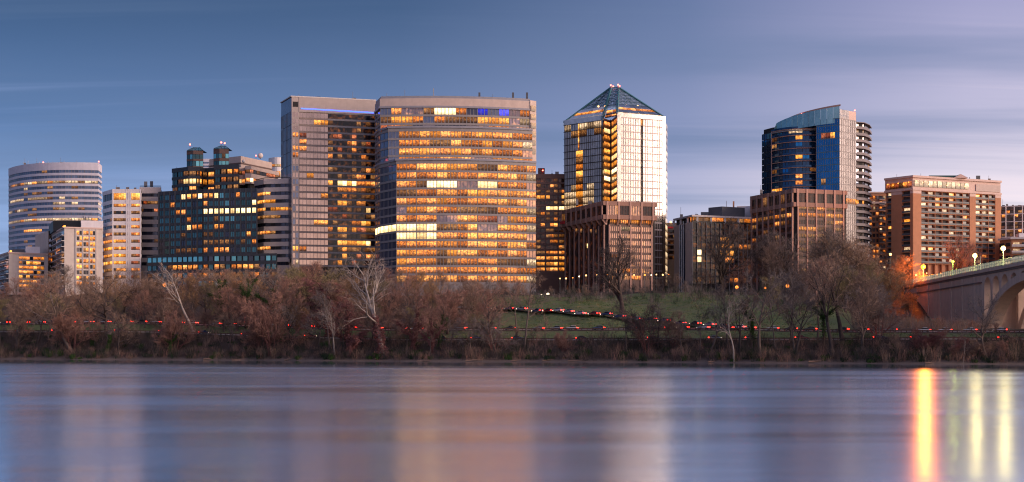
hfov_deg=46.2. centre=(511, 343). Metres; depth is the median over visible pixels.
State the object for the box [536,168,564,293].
brown office
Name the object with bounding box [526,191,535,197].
window
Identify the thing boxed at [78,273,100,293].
bare tree
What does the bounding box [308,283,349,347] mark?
bare tree
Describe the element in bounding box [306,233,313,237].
window
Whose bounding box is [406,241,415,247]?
window
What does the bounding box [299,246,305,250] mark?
window
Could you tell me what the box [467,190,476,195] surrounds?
window
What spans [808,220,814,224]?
window
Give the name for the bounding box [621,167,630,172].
window
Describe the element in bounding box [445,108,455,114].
window
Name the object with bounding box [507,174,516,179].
window
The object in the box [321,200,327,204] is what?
window
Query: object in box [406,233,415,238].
window
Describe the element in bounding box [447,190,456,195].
window
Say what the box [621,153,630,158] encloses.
window
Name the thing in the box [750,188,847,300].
brown office block
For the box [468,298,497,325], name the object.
bare tree
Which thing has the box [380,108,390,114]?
window
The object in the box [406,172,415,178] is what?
window
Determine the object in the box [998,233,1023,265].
balcony block
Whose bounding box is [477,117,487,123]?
window
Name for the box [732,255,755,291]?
bare tree
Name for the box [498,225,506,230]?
window
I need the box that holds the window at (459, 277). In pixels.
[458,276,466,281]
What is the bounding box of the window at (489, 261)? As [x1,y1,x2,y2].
[487,259,496,264]
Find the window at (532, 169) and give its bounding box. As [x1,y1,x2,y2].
[526,166,535,172]
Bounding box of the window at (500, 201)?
[498,199,506,205]
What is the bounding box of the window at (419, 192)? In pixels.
[417,190,425,195]
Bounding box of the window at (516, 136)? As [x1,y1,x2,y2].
[513,133,521,139]
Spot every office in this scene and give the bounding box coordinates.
[102,187,141,292]
[139,177,289,289]
[147,142,276,293]
[209,153,278,187]
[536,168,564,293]
[666,221,675,288]
[673,201,750,292]
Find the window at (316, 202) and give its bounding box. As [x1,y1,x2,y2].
[314,200,320,204]
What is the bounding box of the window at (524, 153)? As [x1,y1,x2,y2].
[522,151,531,156]
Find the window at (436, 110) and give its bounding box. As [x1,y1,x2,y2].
[434,108,444,113]
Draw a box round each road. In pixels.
[78,323,849,331]
[520,310,720,327]
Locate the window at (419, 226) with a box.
[417,224,425,229]
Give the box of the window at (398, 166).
[396,164,405,169]
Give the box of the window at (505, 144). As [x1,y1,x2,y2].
[502,141,511,147]
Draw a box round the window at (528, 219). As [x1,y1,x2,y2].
[526,217,535,223]
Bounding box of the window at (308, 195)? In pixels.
[306,193,313,197]
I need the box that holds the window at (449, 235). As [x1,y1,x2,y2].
[447,233,456,238]
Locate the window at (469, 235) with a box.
[467,233,476,238]
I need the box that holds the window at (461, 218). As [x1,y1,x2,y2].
[458,215,466,221]
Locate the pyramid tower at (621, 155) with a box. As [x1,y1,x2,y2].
[563,84,666,290]
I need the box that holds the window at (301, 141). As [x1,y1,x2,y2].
[299,139,305,143]
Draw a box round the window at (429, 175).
[426,172,435,178]
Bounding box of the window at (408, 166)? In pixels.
[406,164,415,169]
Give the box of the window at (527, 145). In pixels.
[522,142,531,148]
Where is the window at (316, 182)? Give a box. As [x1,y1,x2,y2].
[314,180,320,184]
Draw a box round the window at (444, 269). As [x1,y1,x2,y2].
[437,267,446,272]
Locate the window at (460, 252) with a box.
[458,250,466,255]
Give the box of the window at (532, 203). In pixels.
[526,200,535,206]
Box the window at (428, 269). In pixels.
[426,267,435,272]
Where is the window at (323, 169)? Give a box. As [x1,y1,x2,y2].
[321,167,327,171]
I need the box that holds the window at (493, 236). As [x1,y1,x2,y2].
[487,233,496,239]
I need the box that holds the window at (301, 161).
[299,159,305,163]
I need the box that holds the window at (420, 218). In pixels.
[417,215,425,221]
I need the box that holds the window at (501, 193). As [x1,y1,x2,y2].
[498,190,506,196]
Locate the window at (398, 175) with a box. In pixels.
[396,173,405,178]
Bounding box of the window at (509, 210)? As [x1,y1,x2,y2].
[507,208,516,213]
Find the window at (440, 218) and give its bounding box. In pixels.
[437,215,446,221]
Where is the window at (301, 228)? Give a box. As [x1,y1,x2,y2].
[299,226,305,230]
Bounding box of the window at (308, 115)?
[306,113,313,117]
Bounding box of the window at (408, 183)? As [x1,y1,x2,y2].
[406,181,415,187]
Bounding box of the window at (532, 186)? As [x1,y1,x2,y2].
[526,183,535,189]
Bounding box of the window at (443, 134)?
[440,131,449,137]
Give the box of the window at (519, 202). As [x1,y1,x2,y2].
[517,200,525,205]
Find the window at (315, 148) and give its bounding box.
[314,147,320,151]
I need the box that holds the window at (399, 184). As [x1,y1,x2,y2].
[396,181,405,187]
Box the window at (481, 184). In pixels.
[478,181,486,187]
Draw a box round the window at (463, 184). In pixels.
[458,181,466,187]
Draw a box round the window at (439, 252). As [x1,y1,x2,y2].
[437,250,446,255]
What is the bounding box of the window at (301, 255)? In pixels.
[299,253,305,257]
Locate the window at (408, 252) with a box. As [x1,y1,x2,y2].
[406,250,415,255]
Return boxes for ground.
[0,291,1023,363]
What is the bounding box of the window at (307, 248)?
[306,246,313,250]
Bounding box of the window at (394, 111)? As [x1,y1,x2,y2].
[391,108,400,114]
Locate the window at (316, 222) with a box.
[314,220,320,224]
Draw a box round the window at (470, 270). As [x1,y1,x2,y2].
[467,267,476,273]
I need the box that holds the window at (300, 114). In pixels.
[299,112,305,117]
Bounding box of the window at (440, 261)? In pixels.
[437,258,446,264]
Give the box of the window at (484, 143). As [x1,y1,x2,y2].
[482,141,491,146]
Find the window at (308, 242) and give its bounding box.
[306,240,313,244]
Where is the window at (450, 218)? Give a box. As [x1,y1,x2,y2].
[447,215,456,221]
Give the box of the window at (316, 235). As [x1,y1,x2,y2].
[314,233,320,237]
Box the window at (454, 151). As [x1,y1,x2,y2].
[451,148,460,154]
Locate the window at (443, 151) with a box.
[440,148,449,154]
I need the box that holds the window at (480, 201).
[478,198,486,204]
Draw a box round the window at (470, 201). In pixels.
[467,198,476,204]
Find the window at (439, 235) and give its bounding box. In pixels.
[437,233,446,238]
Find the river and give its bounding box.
[0,359,1023,481]
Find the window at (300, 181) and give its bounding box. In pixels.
[299,179,305,183]
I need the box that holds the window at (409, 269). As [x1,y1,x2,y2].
[406,267,415,273]
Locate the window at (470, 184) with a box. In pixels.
[467,181,476,187]
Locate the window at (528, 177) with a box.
[526,174,535,180]
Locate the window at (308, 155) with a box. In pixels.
[306,153,313,157]
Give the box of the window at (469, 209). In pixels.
[467,207,476,212]
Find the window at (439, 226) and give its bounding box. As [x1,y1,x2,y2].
[437,224,446,229]
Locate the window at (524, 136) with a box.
[522,134,531,139]
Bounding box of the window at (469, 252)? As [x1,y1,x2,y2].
[467,250,476,255]
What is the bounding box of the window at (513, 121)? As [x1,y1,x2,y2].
[510,118,518,124]
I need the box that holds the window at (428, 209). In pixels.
[426,207,435,212]
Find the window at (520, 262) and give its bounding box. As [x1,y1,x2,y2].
[517,259,525,265]
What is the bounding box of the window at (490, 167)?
[487,164,496,170]
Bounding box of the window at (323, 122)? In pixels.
[321,120,327,124]
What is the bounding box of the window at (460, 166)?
[458,164,466,169]
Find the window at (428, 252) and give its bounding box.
[426,250,435,255]
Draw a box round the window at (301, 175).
[299,173,305,177]
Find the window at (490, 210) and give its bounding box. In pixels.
[487,207,496,213]
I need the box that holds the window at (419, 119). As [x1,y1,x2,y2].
[412,116,422,122]
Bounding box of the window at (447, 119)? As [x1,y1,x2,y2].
[445,117,455,122]
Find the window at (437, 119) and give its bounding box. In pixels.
[434,116,444,122]
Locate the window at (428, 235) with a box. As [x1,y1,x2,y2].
[426,233,435,238]
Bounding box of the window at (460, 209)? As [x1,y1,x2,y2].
[458,207,466,212]
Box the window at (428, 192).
[426,189,435,195]
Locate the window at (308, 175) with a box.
[306,173,313,177]
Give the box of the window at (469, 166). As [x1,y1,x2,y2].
[467,164,476,170]
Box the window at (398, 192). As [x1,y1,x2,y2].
[396,190,405,195]
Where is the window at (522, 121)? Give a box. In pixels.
[520,119,528,124]
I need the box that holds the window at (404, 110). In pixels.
[402,108,411,113]
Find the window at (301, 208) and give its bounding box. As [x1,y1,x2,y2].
[299,206,305,210]
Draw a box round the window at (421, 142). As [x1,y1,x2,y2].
[419,140,428,145]
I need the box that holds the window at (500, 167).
[498,165,506,170]
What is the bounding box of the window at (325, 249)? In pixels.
[321,247,327,251]
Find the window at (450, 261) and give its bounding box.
[447,258,456,264]
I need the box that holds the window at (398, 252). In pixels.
[396,250,405,255]
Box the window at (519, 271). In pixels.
[517,268,525,273]
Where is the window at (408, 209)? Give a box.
[406,207,415,212]
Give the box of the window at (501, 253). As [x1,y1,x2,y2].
[498,250,506,256]
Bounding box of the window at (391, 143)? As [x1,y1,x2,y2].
[388,140,398,146]
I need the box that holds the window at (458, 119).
[456,117,465,122]
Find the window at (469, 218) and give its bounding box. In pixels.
[467,215,476,221]
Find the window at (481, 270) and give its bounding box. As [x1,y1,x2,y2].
[478,267,486,273]
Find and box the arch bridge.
[904,255,1023,328]
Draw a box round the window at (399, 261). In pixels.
[396,258,405,264]
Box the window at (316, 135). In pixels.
[314,133,320,137]
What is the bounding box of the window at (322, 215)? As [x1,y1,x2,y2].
[321,213,327,217]
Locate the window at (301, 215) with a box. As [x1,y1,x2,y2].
[299,213,305,217]
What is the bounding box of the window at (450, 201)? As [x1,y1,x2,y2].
[447,198,456,204]
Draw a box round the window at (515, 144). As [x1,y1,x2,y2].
[513,142,521,147]
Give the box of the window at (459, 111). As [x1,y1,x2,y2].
[456,108,465,114]
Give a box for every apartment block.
[0,246,47,294]
[35,216,102,295]
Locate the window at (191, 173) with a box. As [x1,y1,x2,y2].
[189,171,195,175]
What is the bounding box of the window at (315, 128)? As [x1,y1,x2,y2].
[314,127,320,131]
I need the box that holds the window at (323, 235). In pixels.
[321,233,327,237]
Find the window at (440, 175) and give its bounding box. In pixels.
[437,172,446,178]
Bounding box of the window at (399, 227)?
[396,224,405,230]
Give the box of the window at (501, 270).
[498,267,506,273]
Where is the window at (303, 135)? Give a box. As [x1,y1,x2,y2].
[299,133,305,137]
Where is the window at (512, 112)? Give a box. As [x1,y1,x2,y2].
[510,110,518,116]
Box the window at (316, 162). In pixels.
[314,160,320,164]
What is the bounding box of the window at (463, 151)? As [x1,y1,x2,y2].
[461,149,470,154]
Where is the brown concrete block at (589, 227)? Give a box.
[560,199,656,292]
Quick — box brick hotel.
[884,174,1001,293]
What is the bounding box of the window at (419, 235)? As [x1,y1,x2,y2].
[417,233,425,238]
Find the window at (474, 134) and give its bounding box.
[472,132,481,137]
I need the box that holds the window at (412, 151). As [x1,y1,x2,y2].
[409,148,418,154]
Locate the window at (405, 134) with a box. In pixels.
[399,131,408,137]
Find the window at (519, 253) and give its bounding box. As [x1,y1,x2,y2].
[517,251,525,256]
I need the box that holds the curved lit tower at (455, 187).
[374,88,536,295]
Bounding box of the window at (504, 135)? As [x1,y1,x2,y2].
[502,133,511,138]
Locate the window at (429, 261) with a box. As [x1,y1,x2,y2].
[426,258,435,264]
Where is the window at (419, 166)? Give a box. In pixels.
[417,164,425,169]
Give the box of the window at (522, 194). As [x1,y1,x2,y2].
[517,191,525,197]
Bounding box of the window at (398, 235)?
[396,233,405,238]
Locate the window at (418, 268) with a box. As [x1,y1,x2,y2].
[417,267,425,272]
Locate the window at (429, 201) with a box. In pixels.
[426,198,435,204]
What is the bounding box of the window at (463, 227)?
[458,224,466,230]
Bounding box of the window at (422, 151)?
[419,148,428,154]
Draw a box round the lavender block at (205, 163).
[203,159,208,167]
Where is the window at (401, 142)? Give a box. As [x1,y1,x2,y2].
[399,140,408,145]
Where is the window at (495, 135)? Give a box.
[493,132,501,138]
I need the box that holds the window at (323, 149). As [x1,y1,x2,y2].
[321,147,327,151]
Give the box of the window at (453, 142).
[451,140,460,145]
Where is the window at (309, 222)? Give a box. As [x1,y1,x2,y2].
[306,220,313,224]
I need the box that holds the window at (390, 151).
[388,149,398,154]
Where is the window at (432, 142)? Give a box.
[430,140,439,145]
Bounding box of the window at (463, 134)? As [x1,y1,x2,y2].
[461,132,470,137]
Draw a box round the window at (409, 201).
[406,198,415,204]
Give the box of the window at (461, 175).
[458,172,466,178]
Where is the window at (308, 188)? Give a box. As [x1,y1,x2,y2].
[306,186,313,190]
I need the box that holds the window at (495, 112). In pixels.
[489,109,498,115]
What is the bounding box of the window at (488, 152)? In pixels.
[482,149,491,155]
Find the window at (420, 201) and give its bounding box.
[417,198,425,204]
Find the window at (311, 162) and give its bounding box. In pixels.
[306,160,313,164]
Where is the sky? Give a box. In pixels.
[0,0,1023,253]
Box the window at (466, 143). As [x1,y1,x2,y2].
[461,140,470,146]
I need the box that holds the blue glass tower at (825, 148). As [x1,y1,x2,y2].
[762,104,871,295]
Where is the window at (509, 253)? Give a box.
[507,250,516,256]
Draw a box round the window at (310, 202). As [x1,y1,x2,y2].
[306,200,313,204]
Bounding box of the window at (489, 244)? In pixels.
[487,242,496,247]
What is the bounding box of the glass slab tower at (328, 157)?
[280,96,375,293]
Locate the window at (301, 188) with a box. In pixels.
[299,186,305,190]
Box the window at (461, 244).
[458,241,466,247]
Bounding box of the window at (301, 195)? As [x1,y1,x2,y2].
[299,193,305,197]
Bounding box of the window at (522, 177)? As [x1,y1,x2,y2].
[517,174,525,180]
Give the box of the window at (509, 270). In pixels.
[507,268,516,273]
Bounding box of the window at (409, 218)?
[406,215,415,221]
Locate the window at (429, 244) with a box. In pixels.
[426,241,435,247]
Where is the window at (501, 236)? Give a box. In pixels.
[498,233,506,239]
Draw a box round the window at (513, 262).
[507,259,516,265]
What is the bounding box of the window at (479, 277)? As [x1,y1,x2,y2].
[478,276,486,281]
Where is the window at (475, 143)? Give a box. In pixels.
[472,140,481,146]
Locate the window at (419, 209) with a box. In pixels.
[417,207,425,212]
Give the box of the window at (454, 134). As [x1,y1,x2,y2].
[451,131,460,137]
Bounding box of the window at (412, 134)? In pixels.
[409,131,418,137]
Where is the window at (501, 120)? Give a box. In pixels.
[499,118,508,123]
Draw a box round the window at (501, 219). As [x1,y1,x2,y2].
[498,216,506,222]
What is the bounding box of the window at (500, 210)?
[498,208,506,213]
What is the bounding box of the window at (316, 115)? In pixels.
[314,113,320,117]
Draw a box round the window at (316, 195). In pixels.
[314,193,320,197]
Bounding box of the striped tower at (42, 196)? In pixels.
[8,161,101,252]
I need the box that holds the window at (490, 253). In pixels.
[487,250,496,256]
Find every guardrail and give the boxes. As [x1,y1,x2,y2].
[2,321,1023,332]
[2,330,1022,340]
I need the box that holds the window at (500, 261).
[498,259,506,264]
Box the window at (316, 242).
[314,240,320,244]
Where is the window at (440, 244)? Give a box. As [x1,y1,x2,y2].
[437,241,446,247]
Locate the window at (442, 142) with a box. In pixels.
[440,140,449,145]
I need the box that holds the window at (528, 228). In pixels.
[526,225,535,231]
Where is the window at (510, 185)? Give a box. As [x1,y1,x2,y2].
[507,182,516,188]
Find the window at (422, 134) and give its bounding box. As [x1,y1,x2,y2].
[419,131,428,137]
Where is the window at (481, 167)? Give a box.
[478,164,486,170]
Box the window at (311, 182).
[306,180,313,184]
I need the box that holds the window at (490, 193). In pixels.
[487,190,496,196]
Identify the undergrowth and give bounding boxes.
[0,304,478,327]
[0,322,1023,362]
[483,280,909,326]
[852,305,991,329]
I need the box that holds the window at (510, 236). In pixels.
[507,233,516,239]
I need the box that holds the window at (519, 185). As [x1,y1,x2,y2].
[517,183,525,188]
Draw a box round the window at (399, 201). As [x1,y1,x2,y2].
[396,198,405,204]
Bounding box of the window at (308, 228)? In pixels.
[306,226,313,230]
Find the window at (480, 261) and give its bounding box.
[478,259,486,264]
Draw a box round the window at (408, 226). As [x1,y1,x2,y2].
[406,224,415,230]
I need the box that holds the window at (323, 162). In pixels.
[321,160,327,164]
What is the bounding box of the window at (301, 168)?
[299,166,305,170]
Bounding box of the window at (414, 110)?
[412,108,422,113]
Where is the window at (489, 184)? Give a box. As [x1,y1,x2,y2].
[487,181,496,187]
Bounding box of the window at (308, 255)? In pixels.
[306,253,313,257]
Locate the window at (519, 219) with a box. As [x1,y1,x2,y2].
[517,217,525,222]
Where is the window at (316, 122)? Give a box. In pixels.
[314,120,320,124]
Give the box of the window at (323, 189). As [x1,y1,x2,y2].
[321,187,327,191]
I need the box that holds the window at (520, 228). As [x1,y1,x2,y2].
[517,225,525,231]
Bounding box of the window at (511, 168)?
[507,165,516,171]
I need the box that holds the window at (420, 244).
[417,241,425,247]
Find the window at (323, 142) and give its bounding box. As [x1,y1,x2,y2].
[321,140,327,144]
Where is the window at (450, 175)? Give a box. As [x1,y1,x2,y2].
[447,172,456,178]
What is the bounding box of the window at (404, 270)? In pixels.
[396,267,405,273]
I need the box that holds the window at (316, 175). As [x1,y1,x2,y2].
[314,173,320,177]
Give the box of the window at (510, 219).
[507,216,516,222]
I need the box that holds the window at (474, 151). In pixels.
[472,149,481,154]
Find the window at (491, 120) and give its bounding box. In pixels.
[489,117,498,123]
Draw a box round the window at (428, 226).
[426,224,435,229]
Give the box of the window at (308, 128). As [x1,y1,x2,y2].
[306,126,313,130]
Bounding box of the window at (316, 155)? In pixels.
[314,153,320,157]
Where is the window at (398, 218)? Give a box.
[396,215,405,221]
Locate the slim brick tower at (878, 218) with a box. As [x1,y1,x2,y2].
[869,192,885,291]
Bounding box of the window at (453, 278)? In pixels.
[447,276,456,281]
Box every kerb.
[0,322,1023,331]
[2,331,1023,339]
[458,306,733,326]
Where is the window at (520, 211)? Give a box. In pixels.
[517,208,525,214]
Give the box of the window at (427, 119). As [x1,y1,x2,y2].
[424,116,433,122]
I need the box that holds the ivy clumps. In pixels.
[0,335,1011,362]
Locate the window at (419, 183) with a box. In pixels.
[417,181,425,186]
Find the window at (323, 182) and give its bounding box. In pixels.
[321,180,327,184]
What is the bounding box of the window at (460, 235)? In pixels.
[458,233,466,238]
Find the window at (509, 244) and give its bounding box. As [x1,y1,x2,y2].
[507,242,516,248]
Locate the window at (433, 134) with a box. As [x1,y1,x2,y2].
[430,131,439,137]
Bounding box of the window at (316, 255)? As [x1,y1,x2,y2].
[314,253,320,257]
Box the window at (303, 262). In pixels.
[299,260,305,264]
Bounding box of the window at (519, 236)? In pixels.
[517,234,525,239]
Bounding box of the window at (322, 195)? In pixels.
[321,193,327,197]
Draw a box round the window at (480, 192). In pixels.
[478,190,486,196]
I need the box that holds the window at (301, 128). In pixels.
[299,126,305,130]
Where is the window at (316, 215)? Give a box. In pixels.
[314,213,320,217]
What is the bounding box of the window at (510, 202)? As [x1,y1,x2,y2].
[507,199,516,205]
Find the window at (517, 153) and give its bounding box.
[513,150,521,156]
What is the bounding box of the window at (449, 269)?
[447,267,456,272]
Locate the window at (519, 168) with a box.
[517,165,525,171]
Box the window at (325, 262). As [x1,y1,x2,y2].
[321,260,327,264]
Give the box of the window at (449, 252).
[447,250,456,255]
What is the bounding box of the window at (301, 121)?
[299,119,305,123]
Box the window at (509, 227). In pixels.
[507,225,516,230]
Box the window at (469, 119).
[467,117,476,122]
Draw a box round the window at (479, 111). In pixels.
[477,109,487,114]
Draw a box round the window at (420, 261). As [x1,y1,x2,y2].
[417,258,425,264]
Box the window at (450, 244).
[447,241,456,247]
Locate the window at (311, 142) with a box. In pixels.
[306,140,313,144]
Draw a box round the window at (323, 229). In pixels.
[321,227,327,231]
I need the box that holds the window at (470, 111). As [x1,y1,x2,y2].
[466,108,476,114]
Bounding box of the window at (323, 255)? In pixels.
[321,253,327,257]
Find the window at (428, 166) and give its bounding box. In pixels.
[426,164,435,169]
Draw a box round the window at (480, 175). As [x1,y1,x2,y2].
[478,173,486,178]
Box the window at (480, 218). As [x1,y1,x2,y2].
[478,216,486,221]
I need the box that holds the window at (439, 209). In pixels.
[437,207,446,212]
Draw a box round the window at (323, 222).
[321,220,327,224]
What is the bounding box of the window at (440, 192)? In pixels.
[437,189,446,195]
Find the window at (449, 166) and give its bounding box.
[447,164,456,169]
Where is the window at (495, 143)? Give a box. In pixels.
[493,141,501,147]
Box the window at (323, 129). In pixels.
[321,127,327,131]
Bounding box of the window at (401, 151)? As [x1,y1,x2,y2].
[399,149,408,154]
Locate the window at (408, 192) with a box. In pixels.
[406,190,415,195]
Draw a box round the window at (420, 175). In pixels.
[417,172,425,178]
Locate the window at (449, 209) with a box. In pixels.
[447,207,456,212]
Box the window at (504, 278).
[498,276,506,282]
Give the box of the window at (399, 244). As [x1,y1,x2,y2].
[396,241,405,247]
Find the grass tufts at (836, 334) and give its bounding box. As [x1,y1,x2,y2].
[1,324,1023,339]
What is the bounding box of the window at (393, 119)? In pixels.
[391,117,400,122]
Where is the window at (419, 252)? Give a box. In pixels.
[417,250,425,255]
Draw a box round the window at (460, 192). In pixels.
[458,190,466,195]
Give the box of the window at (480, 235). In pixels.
[478,233,486,238]
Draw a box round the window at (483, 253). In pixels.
[478,250,486,256]
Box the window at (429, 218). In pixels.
[426,215,435,221]
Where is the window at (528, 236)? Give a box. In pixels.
[526,234,535,240]
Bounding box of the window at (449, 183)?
[447,181,456,186]
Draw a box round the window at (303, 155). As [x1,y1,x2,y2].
[299,153,305,157]
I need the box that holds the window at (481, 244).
[478,241,486,247]
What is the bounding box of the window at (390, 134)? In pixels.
[388,132,398,137]
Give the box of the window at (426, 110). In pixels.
[424,108,433,113]
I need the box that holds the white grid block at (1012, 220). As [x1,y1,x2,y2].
[1001,204,1023,237]
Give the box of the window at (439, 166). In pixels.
[437,164,446,169]
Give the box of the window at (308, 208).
[306,206,313,210]
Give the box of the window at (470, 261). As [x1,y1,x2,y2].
[467,258,476,264]
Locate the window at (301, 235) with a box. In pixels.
[299,233,305,237]
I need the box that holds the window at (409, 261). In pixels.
[406,258,415,264]
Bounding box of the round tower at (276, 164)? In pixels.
[269,157,280,178]
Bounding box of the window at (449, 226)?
[447,224,456,229]
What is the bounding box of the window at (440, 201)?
[437,198,446,204]
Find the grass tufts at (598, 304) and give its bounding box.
[471,293,835,329]
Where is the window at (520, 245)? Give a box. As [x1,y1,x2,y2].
[517,242,525,248]
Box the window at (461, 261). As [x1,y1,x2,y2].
[458,258,466,264]
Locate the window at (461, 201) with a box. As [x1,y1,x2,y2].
[458,198,466,204]
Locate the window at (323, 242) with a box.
[321,240,327,244]
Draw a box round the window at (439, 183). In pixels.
[437,181,446,186]
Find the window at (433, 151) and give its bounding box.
[430,148,439,154]
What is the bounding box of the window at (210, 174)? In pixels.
[208,172,213,176]
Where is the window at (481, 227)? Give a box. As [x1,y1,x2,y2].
[478,224,486,230]
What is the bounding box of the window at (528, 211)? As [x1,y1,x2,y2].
[526,208,535,214]
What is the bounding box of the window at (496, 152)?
[493,149,501,155]
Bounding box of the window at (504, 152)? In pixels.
[502,150,511,155]
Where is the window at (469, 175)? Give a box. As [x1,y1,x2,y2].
[467,172,476,178]
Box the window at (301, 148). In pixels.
[299,146,305,150]
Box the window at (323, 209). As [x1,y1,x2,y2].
[321,207,327,211]
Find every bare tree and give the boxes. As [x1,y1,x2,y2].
[0,282,12,299]
[0,298,10,321]
[4,276,29,312]
[4,297,37,348]
[7,295,26,319]
[11,289,36,310]
[14,271,91,350]
[23,281,46,310]
[23,281,52,321]
[27,305,41,324]
[31,270,52,297]
[31,300,57,343]
[33,282,70,316]
[38,293,69,325]
[41,267,64,295]
[42,303,57,341]
[45,303,104,349]
[51,263,75,301]
[64,290,86,316]
[65,267,127,331]
[71,303,88,322]
[73,275,94,305]
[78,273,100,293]
[78,284,99,317]
[80,299,102,327]
[83,314,99,343]
[88,286,102,313]
[100,275,135,319]
[104,320,120,352]
[105,307,143,354]
[107,296,127,322]
[109,270,121,286]
[111,279,141,318]
[117,267,144,310]
[117,278,157,314]
[121,319,139,342]
[122,290,160,327]
[135,278,168,312]
[141,259,193,333]
[146,297,173,348]
[146,298,195,327]
[148,273,164,300]
[150,307,202,351]
[151,319,181,355]
[158,289,179,315]
[161,270,181,300]
[164,275,204,321]
[177,311,185,326]
[180,268,204,309]
[183,270,221,321]
[190,322,203,342]
[193,309,216,326]
[198,266,221,298]
[199,266,232,328]
[199,281,221,320]
[209,285,252,331]
[212,304,230,330]
[214,312,239,340]
[222,270,241,311]
[226,281,240,319]
[227,269,254,304]
[231,265,270,328]
[236,286,310,355]
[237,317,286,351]
[243,293,270,326]
[245,274,278,307]
[246,265,290,324]
[252,264,273,302]
[263,265,287,292]
[266,266,311,316]
[267,271,326,322]
[269,303,303,348]
[271,276,307,331]
[278,303,312,331]
[283,262,300,303]
[287,260,336,314]
[288,266,347,313]
[292,262,312,289]
[296,272,350,337]
[296,274,328,308]
[297,302,331,347]
[299,279,366,330]
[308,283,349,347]
[310,267,328,306]
[319,306,341,354]
[320,267,346,290]
[324,295,372,356]
[325,285,352,313]
[332,309,350,357]
[334,275,359,310]
[337,245,396,359]
[341,275,366,312]
[347,269,364,299]
[350,299,384,336]
[359,268,378,306]
[364,267,395,298]
[364,279,391,322]
[367,308,380,344]
[368,285,402,326]
[376,270,396,312]
[381,293,447,349]
[383,272,422,326]
[383,305,396,331]
[384,264,413,314]
[384,315,404,346]
[390,305,439,333]
[392,308,416,348]
[394,270,434,310]
[406,275,425,303]
[406,301,452,336]
[410,305,448,354]
[418,280,445,313]
[421,273,441,305]
[423,320,435,353]
[427,294,451,349]
[431,286,470,333]
[432,270,456,292]
[433,285,466,320]
[445,318,466,350]
[449,276,495,320]
[451,277,468,308]
[456,283,506,351]
[456,320,478,356]
[457,284,486,326]
[467,314,478,329]
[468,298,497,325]
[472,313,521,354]
[475,290,495,321]
[482,277,504,299]
[484,293,509,344]
[495,279,508,297]
[499,275,529,335]
[503,259,545,347]
[513,325,522,338]
[527,325,541,346]
[537,314,552,351]
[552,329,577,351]
[567,335,573,345]
[579,231,640,312]
[605,311,620,347]
[612,296,642,350]
[618,300,676,355]
[647,300,671,349]
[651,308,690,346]
[652,279,659,290]
[656,273,672,288]
[666,280,675,292]
[669,311,691,356]
[673,272,680,290]
[677,281,690,296]
[686,302,712,353]
[689,267,705,290]
[691,217,764,293]
[698,268,713,289]
[702,290,738,351]
[705,270,718,290]
[710,276,742,347]
[717,297,740,361]
[720,293,752,356]
[726,265,736,290]
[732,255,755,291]
[733,266,797,353]
[734,274,748,293]
[736,291,759,351]
[737,287,761,346]
[740,233,784,290]
[744,264,760,289]
[748,227,812,293]
[757,239,797,278]
[758,288,786,352]
[759,265,770,290]
[760,277,782,309]
[771,272,828,341]
[775,262,816,351]
[777,252,820,296]
[779,296,820,357]
[786,260,810,286]
[786,280,814,314]
[799,254,850,357]
[799,261,835,339]
[800,218,886,303]
[801,222,891,301]
[805,236,890,300]
[807,257,844,290]
[809,227,869,295]
[809,249,859,339]
[810,245,860,306]
[810,283,847,339]
[825,266,860,310]
[829,265,854,306]
[830,268,887,356]
[840,274,892,332]
[842,232,896,305]
[847,267,873,308]
[850,261,887,292]
[853,245,893,294]
[855,292,909,335]
[856,285,886,319]
[860,268,916,313]
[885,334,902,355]
[886,254,926,301]
[894,292,919,317]
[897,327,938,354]
[908,329,917,343]
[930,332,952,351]
[942,234,986,273]
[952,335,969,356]
[954,291,1003,357]
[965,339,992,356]
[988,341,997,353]
[993,323,998,333]
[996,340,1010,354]
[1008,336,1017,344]
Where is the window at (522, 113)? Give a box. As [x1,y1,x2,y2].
[520,110,528,116]
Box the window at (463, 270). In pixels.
[458,267,466,273]
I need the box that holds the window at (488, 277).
[487,276,496,281]
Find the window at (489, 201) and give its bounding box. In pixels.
[487,199,496,204]
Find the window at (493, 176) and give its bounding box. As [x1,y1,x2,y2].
[487,173,496,179]
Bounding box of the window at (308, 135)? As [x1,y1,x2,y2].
[306,133,313,137]
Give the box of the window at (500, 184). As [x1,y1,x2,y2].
[498,182,506,187]
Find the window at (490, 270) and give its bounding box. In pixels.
[487,267,496,273]
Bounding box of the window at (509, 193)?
[507,191,516,196]
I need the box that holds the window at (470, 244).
[467,241,476,247]
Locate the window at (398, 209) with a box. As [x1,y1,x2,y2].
[396,207,405,212]
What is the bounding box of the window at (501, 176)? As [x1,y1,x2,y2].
[498,173,506,179]
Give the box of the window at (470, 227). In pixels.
[467,224,476,230]
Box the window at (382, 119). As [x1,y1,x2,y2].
[380,117,390,122]
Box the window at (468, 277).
[467,276,476,281]
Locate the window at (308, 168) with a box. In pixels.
[306,166,313,170]
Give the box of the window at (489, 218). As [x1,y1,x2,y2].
[487,216,496,221]
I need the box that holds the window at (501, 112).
[499,109,508,115]
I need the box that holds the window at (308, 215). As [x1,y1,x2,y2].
[306,213,313,217]
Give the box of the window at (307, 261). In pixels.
[306,260,313,264]
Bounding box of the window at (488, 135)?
[482,132,491,138]
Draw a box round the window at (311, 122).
[306,119,313,124]
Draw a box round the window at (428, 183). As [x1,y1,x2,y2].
[426,181,435,186]
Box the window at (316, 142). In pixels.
[314,140,320,144]
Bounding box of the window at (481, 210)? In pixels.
[478,207,486,213]
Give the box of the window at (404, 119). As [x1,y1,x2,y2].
[402,117,411,122]
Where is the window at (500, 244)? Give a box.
[498,242,506,247]
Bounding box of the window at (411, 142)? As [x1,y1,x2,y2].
[409,140,418,145]
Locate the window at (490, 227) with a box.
[487,224,496,230]
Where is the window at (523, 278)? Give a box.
[517,276,525,282]
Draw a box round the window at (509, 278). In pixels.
[507,276,516,282]
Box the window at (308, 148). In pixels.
[306,146,313,150]

